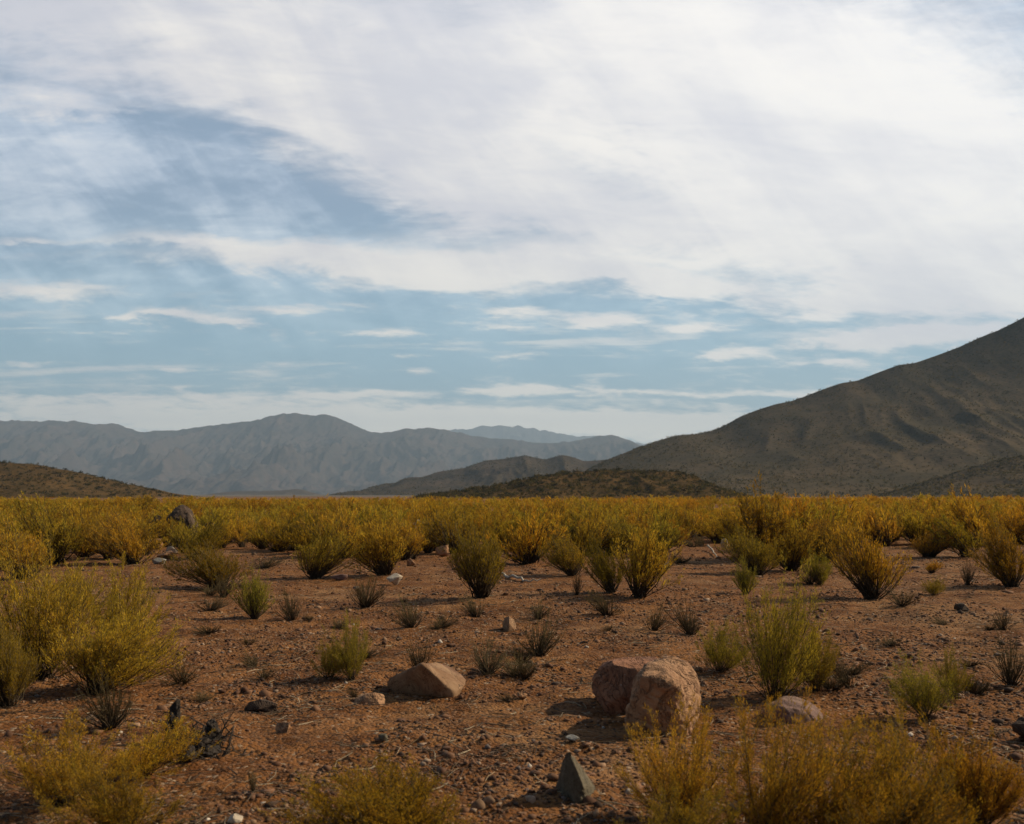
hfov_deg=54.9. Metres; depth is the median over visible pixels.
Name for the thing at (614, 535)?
golden shrub
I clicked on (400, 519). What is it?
golden shrub
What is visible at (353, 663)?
olive shrub
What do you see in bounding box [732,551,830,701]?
olive shrub
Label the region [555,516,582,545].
golden shrub
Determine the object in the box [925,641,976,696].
shrub
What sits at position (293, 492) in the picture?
hill
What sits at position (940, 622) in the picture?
twig tuft
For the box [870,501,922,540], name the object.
golden shrub
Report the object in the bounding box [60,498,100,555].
golden shrub
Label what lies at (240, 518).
golden shrub
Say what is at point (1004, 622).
dead shrub
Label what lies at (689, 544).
dead shrub
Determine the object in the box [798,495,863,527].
golden shrub
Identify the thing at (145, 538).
golden shrub
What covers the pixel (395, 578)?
rock
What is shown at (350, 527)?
golden shrub
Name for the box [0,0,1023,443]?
sky
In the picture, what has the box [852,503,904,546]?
golden shrub
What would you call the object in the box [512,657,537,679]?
twig tuft
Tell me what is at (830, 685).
twig tuft
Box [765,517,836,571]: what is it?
golden shrub
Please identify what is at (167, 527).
golden shrub
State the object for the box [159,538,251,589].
golden shrub
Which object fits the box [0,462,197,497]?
hill
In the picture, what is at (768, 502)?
golden shrub
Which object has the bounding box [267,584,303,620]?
dead shrub
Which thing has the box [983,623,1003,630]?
twig tuft
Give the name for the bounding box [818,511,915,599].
golden shrub
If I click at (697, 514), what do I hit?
golden shrub
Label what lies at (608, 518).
golden shrub
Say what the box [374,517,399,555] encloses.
golden shrub
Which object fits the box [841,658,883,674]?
twig tuft
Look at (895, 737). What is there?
golden shrub
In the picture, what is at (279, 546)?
golden shrub
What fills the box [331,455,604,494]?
ridge
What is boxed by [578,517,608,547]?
golden shrub
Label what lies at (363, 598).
dead shrub
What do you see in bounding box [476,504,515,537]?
golden shrub
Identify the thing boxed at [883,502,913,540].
golden shrub
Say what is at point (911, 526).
golden shrub
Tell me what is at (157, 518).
boulder
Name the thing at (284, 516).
golden shrub
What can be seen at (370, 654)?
twig tuft
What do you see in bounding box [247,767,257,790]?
dead shrub
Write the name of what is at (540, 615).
dead shrub
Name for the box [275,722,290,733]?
rock
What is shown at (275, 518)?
golden shrub
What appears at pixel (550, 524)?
golden shrub
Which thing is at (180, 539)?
olive shrub
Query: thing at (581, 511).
golden shrub
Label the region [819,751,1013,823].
golden shrub
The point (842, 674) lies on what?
dead shrub
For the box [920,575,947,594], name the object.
olive shrub
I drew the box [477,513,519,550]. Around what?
golden shrub
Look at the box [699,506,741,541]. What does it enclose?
golden shrub
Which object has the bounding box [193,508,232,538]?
golden shrub
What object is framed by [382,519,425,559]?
golden shrub
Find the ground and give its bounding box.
[0,495,1023,823]
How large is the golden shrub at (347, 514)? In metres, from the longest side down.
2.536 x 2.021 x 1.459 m
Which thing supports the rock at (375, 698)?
on the ground
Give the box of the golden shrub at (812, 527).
[792,504,859,559]
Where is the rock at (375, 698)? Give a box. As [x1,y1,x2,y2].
[354,693,384,705]
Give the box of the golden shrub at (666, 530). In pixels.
[621,511,691,555]
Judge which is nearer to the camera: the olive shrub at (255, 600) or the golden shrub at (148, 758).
the golden shrub at (148, 758)
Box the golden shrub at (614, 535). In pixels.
[598,514,639,555]
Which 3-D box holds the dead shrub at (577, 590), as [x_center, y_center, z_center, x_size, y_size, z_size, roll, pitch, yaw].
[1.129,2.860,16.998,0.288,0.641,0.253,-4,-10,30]
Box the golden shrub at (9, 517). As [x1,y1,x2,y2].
[0,508,23,526]
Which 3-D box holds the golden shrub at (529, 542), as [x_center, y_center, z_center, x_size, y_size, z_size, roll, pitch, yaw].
[0.594,3.050,25.323,3.061,1.730,2.085,-7,-5,-1]
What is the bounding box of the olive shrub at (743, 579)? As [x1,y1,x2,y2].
[729,552,759,593]
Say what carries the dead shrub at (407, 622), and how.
on the ground
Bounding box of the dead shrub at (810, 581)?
[791,565,820,583]
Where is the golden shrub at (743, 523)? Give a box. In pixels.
[735,500,752,528]
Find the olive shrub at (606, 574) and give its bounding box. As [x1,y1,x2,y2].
[577,522,623,592]
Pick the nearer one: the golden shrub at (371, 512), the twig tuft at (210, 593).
the twig tuft at (210, 593)
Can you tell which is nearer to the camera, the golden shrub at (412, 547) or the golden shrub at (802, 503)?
the golden shrub at (412, 547)
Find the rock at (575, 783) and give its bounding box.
[556,752,595,803]
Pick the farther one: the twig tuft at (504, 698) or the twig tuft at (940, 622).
the twig tuft at (940, 622)
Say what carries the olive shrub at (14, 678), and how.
on the ground
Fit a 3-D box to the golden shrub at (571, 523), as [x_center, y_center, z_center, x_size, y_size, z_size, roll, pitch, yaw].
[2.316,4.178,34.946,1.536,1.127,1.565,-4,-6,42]
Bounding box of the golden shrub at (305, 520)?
[271,505,319,550]
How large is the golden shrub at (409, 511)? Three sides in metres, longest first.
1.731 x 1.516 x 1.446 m
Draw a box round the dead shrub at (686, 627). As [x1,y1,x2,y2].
[659,591,701,634]
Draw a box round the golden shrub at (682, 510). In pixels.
[670,509,702,536]
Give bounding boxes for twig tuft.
[182,689,220,701]
[190,621,222,633]
[196,583,220,595]
[235,650,261,666]
[241,638,256,644]
[252,661,278,678]
[302,611,314,620]
[331,618,350,627]
[343,686,360,697]
[356,643,388,658]
[429,616,446,629]
[482,651,548,676]
[494,691,522,700]
[507,641,537,662]
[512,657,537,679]
[602,624,613,630]
[816,673,851,690]
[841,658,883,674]
[877,634,905,646]
[929,616,950,624]
[959,659,986,666]
[963,674,991,695]
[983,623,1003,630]
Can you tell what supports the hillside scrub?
on the mountain at (1011, 381)
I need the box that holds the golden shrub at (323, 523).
[309,513,339,536]
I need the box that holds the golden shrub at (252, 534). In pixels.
[245,523,269,545]
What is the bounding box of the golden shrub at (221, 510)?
[193,500,235,527]
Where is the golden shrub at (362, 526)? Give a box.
[351,515,385,552]
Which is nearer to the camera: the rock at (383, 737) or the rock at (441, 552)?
the rock at (383, 737)
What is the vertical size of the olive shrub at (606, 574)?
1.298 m
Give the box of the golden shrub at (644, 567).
[611,509,687,598]
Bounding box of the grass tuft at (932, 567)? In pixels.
[925,558,944,572]
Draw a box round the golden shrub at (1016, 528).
[997,505,1023,544]
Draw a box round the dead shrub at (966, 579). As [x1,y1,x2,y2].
[958,560,981,584]
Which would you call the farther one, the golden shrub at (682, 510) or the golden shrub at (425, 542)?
the golden shrub at (682, 510)
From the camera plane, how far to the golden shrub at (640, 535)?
28.73 m
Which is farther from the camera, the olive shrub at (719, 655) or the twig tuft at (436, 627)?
the twig tuft at (436, 627)
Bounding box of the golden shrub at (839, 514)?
[786,502,846,532]
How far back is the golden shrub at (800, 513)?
29.84 m
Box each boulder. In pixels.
[146,515,161,532]
[166,505,198,541]
[591,656,656,714]
[625,655,700,735]
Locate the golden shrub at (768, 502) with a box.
[736,495,806,553]
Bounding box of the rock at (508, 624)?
[502,616,515,631]
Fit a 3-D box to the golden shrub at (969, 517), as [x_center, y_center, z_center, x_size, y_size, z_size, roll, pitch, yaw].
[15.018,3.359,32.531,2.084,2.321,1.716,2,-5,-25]
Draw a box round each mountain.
[0,413,639,494]
[449,425,646,445]
[589,318,1023,496]
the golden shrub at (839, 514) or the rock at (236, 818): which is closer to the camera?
the rock at (236, 818)
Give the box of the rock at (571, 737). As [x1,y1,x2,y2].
[565,734,579,740]
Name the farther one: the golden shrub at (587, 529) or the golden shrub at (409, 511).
the golden shrub at (409, 511)
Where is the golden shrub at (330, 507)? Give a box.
[323,499,348,518]
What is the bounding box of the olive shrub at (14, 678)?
[0,609,41,708]
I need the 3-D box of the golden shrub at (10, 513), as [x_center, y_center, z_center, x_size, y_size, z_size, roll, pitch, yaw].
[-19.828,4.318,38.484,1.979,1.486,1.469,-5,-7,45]
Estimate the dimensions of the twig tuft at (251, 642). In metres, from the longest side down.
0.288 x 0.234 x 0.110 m
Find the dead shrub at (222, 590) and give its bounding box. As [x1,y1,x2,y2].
[213,574,238,597]
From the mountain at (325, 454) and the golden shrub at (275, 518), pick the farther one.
the mountain at (325, 454)
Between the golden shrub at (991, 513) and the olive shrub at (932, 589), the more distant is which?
the golden shrub at (991, 513)
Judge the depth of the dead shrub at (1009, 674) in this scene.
8.94 m
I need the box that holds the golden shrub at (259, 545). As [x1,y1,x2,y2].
[243,523,274,548]
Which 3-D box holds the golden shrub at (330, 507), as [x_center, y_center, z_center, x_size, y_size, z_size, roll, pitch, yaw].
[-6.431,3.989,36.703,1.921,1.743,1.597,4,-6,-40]
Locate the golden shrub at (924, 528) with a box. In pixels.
[917,507,951,539]
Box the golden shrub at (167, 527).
[151,515,184,546]
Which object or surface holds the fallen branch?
on the ground
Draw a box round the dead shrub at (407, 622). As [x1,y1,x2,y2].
[381,591,430,627]
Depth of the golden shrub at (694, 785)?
5.19 m
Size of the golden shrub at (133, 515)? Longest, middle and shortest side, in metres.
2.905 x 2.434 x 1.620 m
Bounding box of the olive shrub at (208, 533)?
[180,509,233,556]
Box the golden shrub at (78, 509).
[60,506,85,522]
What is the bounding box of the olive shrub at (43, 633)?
[0,522,118,679]
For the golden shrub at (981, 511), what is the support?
on the ground
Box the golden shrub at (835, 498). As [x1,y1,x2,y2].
[821,492,865,541]
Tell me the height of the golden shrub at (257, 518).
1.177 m
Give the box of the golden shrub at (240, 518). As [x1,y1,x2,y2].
[228,505,256,541]
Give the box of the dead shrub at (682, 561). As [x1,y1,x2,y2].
[663,552,691,562]
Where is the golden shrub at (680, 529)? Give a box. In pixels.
[648,518,689,550]
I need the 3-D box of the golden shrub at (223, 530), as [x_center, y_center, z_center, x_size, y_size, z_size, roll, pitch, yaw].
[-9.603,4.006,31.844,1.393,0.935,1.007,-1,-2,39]
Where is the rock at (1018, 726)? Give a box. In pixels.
[1011,717,1023,737]
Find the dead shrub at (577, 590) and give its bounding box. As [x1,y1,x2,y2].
[569,562,584,594]
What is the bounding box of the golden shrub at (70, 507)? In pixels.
[40,503,92,549]
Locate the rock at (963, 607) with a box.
[954,603,968,611]
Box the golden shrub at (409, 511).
[394,502,418,518]
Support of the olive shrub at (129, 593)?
on the ground
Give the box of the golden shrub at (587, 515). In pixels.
[570,498,615,530]
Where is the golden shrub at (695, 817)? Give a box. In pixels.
[612,775,751,823]
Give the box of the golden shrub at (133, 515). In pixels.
[96,501,164,524]
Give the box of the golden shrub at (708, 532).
[696,513,736,543]
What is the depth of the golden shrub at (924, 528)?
32.73 m
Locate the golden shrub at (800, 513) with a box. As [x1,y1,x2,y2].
[788,502,814,530]
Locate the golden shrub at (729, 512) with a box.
[709,498,741,523]
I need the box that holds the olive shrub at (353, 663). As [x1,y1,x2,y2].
[319,607,372,680]
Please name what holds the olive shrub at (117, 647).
on the ground
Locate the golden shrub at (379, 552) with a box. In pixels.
[335,505,416,575]
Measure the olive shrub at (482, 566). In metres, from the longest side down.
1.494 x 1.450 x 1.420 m
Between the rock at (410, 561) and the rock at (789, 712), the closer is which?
the rock at (789, 712)
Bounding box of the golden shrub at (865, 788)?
[785,705,935,823]
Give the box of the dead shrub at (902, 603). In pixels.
[884,587,920,606]
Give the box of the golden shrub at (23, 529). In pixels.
[0,505,48,545]
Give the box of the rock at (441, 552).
[435,545,449,555]
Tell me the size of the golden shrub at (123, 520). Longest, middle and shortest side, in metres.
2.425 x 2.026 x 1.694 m
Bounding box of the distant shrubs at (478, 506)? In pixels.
[0,492,1023,529]
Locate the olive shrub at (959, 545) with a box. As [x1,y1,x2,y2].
[924,511,984,557]
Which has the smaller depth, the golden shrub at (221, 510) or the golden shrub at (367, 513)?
the golden shrub at (367, 513)
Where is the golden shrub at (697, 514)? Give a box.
[687,504,711,536]
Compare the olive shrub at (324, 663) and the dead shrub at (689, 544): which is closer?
the olive shrub at (324, 663)
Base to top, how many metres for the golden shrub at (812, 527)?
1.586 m
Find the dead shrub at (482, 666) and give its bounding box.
[469,626,511,674]
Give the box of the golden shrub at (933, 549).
[911,515,970,557]
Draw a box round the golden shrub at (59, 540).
[0,486,86,563]
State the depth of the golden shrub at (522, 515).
32.16 m
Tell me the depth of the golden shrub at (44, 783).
5.47 m
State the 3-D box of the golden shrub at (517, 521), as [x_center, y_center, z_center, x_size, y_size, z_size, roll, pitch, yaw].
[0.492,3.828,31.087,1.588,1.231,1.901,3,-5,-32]
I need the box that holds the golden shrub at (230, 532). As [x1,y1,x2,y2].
[203,520,234,548]
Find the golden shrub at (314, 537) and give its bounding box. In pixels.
[308,504,375,547]
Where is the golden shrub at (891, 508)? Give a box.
[873,503,893,536]
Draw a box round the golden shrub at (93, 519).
[66,504,125,552]
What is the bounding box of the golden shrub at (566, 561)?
[536,532,589,575]
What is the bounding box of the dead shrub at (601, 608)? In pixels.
[583,587,622,615]
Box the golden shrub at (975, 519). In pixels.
[946,503,992,545]
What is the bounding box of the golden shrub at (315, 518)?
[307,507,328,529]
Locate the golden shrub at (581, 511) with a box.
[559,499,607,524]
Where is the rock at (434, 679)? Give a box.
[387,662,465,696]
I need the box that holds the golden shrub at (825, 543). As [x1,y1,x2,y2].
[805,513,847,562]
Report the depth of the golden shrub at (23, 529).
25.19 m
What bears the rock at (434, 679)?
on the ground
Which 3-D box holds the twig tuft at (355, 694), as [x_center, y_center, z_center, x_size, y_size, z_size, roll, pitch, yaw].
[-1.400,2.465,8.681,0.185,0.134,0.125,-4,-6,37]
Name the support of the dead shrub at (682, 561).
on the ground
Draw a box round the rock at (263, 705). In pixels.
[244,699,276,712]
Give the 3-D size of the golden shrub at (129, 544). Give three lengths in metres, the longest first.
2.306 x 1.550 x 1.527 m
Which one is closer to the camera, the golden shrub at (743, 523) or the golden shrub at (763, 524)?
the golden shrub at (763, 524)
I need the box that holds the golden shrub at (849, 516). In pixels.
[800,493,864,535]
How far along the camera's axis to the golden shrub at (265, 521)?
37.15 m
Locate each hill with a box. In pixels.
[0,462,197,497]
[203,489,323,494]
[412,470,748,499]
[866,457,1023,497]
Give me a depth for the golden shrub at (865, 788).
4.93 m
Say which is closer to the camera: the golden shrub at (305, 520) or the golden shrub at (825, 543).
the golden shrub at (825, 543)
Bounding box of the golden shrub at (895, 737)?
[809,691,985,823]
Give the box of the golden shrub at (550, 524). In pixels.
[534,507,565,548]
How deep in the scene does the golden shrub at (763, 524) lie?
25.25 m
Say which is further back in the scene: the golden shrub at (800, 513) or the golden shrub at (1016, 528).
the golden shrub at (1016, 528)
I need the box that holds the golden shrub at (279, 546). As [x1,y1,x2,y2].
[246,511,310,551]
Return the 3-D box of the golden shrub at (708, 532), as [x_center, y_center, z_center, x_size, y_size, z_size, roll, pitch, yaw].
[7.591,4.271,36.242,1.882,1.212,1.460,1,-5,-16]
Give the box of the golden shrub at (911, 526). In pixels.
[890,509,930,543]
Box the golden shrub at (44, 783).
[0,706,140,806]
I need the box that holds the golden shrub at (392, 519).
[360,507,399,548]
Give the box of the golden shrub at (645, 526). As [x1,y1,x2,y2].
[624,504,655,541]
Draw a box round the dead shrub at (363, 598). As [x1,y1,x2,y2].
[344,566,388,607]
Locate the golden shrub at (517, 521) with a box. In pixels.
[508,514,548,549]
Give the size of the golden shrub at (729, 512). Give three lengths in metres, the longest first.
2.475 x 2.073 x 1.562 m
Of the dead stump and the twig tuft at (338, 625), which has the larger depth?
the twig tuft at (338, 625)
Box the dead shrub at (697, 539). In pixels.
[690,531,707,545]
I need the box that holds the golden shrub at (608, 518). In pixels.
[598,509,633,535]
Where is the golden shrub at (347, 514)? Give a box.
[321,508,370,525]
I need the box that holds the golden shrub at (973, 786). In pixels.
[903,715,1023,823]
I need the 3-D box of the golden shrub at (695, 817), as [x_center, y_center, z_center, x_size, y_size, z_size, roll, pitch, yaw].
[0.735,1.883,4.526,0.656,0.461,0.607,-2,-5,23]
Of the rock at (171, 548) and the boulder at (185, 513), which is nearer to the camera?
the rock at (171, 548)
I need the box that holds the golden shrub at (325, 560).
[289,519,373,578]
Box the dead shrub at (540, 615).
[526,596,551,618]
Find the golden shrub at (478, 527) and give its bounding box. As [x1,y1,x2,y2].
[458,515,485,542]
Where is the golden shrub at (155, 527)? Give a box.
[119,513,170,547]
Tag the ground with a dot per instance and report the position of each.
(300, 737)
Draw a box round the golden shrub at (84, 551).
[68,520,116,557]
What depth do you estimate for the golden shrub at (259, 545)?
31.89 m
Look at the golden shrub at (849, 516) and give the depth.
32.83 m
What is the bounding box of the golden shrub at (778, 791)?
[716,684,880,823]
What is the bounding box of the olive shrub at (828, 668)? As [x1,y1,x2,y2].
[786,617,843,692]
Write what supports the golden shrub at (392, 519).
on the ground
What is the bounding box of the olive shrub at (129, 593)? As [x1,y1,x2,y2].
[53,550,171,643]
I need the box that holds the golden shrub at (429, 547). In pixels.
[405,515,444,552]
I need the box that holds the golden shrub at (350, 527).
[296,494,364,557]
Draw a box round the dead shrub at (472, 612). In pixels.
[456,585,485,617]
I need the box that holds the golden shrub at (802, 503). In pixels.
[783,492,820,520]
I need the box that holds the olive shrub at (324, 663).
[309,625,352,678]
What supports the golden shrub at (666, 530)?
on the ground
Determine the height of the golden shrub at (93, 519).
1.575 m
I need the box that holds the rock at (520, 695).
[517,692,526,698]
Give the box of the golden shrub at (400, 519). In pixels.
[381,508,416,531]
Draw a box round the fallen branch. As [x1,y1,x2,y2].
[502,572,541,581]
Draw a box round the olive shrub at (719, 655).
[693,615,756,673]
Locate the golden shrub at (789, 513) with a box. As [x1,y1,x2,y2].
[781,491,811,553]
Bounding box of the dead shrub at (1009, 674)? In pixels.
[980,619,1023,686]
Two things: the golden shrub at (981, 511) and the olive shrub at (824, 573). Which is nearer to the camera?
the olive shrub at (824, 573)
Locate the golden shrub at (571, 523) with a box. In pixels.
[556,515,582,531]
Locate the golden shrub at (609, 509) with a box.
[603,503,613,516]
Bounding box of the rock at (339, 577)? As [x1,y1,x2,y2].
[331,574,347,580]
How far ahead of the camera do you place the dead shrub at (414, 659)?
10.08 m
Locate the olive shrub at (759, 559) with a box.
[713,522,791,575]
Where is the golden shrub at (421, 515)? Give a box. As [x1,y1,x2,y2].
[392,500,440,530]
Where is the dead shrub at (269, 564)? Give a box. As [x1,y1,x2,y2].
[249,553,286,568]
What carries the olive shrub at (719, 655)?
on the ground
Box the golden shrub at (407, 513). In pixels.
[398,503,418,520]
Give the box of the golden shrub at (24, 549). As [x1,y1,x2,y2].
[0,514,53,579]
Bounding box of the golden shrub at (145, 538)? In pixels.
[126,522,163,555]
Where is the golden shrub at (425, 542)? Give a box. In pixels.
[392,524,429,558]
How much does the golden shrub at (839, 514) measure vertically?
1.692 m
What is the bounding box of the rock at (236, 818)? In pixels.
[227,813,242,823]
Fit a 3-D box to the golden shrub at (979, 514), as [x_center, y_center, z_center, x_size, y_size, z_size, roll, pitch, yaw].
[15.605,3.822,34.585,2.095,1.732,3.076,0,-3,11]
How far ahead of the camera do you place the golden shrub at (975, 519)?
33.46 m
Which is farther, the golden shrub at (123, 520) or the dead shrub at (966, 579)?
the golden shrub at (123, 520)
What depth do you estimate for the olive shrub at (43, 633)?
9.38 m
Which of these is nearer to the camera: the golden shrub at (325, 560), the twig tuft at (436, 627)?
the twig tuft at (436, 627)
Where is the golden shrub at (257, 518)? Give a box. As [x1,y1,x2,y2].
[245,512,269,532]
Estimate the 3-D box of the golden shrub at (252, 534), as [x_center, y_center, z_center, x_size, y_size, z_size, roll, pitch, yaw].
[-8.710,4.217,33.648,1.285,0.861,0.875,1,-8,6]
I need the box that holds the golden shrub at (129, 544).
[81,505,169,564]
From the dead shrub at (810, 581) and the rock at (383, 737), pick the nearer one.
the rock at (383, 737)
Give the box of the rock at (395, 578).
[386,573,402,584]
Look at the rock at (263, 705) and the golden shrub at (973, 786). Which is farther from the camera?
the rock at (263, 705)
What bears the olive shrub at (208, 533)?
on the ground
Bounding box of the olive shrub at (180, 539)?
[162,515,200,552]
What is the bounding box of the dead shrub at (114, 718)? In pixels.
[56,655,136,729]
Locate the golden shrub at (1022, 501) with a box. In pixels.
[1010,495,1023,535]
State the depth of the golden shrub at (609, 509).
38.11 m
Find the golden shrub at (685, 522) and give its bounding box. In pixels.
[665,502,703,540]
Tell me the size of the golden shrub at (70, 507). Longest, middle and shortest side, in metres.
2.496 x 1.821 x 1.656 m
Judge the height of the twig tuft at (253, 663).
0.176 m
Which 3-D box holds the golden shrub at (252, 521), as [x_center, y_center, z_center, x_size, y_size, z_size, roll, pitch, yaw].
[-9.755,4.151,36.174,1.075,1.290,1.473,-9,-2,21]
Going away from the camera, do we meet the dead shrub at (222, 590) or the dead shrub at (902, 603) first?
the dead shrub at (902, 603)
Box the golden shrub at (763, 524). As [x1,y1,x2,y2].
[713,470,799,557]
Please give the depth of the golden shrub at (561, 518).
36.03 m
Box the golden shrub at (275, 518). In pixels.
[262,507,287,527]
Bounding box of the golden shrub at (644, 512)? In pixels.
[627,501,661,525]
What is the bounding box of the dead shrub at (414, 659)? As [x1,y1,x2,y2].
[405,635,433,666]
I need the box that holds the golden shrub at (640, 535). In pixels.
[619,523,646,552]
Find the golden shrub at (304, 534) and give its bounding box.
[276,509,326,552]
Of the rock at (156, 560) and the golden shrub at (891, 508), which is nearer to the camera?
the rock at (156, 560)
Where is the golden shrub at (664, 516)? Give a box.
[631,496,678,528]
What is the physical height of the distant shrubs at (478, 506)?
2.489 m
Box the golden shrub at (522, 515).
[505,503,552,545]
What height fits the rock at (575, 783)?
0.434 m
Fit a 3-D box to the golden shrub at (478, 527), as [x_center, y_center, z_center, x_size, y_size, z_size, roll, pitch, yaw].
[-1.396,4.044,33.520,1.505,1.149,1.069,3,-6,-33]
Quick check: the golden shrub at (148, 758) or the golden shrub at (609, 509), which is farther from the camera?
the golden shrub at (609, 509)
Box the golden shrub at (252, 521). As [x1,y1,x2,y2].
[236,508,262,542]
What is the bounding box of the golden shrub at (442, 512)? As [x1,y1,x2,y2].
[415,495,454,550]
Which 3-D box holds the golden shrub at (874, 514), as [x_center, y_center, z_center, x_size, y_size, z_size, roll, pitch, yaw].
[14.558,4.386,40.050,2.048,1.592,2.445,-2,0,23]
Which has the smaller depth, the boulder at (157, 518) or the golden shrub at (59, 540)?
the golden shrub at (59, 540)
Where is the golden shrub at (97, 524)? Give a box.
[73,508,119,559]
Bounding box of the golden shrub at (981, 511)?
[928,504,1019,534]
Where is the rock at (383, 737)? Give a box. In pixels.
[378,733,387,741]
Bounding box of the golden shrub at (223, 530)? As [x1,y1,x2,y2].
[203,522,228,548]
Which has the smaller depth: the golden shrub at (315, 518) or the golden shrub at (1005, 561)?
the golden shrub at (1005, 561)
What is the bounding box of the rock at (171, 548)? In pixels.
[166,546,176,553]
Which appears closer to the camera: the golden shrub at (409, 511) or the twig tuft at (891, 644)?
the twig tuft at (891, 644)
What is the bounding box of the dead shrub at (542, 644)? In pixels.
[514,607,567,656]
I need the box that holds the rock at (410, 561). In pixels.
[407,558,414,565]
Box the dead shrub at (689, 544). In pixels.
[680,537,709,546]
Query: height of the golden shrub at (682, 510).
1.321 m
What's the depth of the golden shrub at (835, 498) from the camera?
34.73 m
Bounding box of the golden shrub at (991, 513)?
[975,501,1012,543]
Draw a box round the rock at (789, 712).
[763,696,822,723]
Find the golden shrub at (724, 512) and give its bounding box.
[705,508,738,529]
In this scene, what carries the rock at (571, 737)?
on the ground
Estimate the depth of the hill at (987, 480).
598.56 m
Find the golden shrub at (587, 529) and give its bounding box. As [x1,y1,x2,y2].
[553,506,633,554]
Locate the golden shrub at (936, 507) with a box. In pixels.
[912,498,946,519]
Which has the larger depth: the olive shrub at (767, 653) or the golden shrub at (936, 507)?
the golden shrub at (936, 507)
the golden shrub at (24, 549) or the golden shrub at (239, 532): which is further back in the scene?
the golden shrub at (239, 532)
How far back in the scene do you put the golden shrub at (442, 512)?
31.00 m
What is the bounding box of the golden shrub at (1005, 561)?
[963,512,1023,586]
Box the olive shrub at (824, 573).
[800,540,833,584]
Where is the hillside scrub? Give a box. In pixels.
[0,319,1023,497]
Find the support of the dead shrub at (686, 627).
on the ground
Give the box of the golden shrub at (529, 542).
[477,496,591,563]
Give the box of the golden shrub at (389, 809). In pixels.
[251,750,484,823]
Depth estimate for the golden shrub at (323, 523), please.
29.75 m
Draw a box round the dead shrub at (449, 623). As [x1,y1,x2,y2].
[426,610,458,627]
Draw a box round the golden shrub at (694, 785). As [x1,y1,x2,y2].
[612,690,745,823]
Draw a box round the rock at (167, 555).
[157,551,173,558]
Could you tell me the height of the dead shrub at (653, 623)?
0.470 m
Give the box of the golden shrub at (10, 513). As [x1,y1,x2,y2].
[0,504,25,523]
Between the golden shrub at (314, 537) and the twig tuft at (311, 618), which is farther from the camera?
the golden shrub at (314, 537)
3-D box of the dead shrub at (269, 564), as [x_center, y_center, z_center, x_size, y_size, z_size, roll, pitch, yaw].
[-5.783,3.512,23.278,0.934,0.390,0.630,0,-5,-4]
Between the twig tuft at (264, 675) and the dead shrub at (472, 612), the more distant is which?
the dead shrub at (472, 612)
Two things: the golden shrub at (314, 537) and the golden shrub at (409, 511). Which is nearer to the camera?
the golden shrub at (314, 537)
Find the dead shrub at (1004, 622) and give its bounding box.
[986,602,1018,629]
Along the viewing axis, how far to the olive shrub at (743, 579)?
17.27 m
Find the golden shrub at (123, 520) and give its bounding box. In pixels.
[95,502,147,536]
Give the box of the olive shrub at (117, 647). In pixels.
[37,600,191,694]
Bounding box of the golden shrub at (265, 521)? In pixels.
[252,516,278,532]
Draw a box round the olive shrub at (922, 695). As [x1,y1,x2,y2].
[878,647,961,719]
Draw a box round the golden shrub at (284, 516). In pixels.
[278,509,294,524]
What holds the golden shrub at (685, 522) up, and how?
on the ground
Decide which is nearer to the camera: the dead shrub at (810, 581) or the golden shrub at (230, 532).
the dead shrub at (810, 581)
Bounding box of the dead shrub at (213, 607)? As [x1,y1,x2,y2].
[194,591,235,610]
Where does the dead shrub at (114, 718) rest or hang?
on the ground
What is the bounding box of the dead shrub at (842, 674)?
[822,646,857,687]
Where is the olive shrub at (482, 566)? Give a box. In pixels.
[434,515,508,597]
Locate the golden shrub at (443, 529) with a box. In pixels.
[417,503,494,553]
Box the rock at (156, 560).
[152,558,166,563]
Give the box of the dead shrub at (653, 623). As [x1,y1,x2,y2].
[641,599,673,630]
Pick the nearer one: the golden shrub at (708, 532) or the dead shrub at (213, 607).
the dead shrub at (213, 607)
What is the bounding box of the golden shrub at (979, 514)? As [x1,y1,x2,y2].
[925,498,989,523]
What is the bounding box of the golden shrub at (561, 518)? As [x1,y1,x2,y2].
[550,511,576,526]
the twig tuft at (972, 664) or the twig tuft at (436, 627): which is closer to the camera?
the twig tuft at (972, 664)
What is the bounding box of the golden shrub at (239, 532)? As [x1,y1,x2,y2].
[222,508,251,546]
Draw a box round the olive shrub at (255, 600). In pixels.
[226,562,275,618]
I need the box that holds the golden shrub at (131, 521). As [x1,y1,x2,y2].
[119,514,155,528]
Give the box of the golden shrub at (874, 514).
[854,501,886,536]
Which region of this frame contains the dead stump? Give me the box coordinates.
[132,699,243,764]
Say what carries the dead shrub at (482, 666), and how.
on the ground
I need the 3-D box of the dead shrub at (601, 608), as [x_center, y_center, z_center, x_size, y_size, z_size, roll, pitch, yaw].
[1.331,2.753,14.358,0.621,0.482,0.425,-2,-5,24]
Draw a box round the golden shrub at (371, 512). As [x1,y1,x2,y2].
[348,504,383,521]
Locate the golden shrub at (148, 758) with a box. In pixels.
[101,711,221,777]
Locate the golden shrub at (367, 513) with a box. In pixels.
[347,497,407,528]
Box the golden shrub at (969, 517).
[940,483,990,546]
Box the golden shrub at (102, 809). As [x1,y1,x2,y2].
[28,740,202,823]
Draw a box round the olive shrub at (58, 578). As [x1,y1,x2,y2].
[20,557,124,617]
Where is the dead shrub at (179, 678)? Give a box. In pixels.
[153,660,202,686]
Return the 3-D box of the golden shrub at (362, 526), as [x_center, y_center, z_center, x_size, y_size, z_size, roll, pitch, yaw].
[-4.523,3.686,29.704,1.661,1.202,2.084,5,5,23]

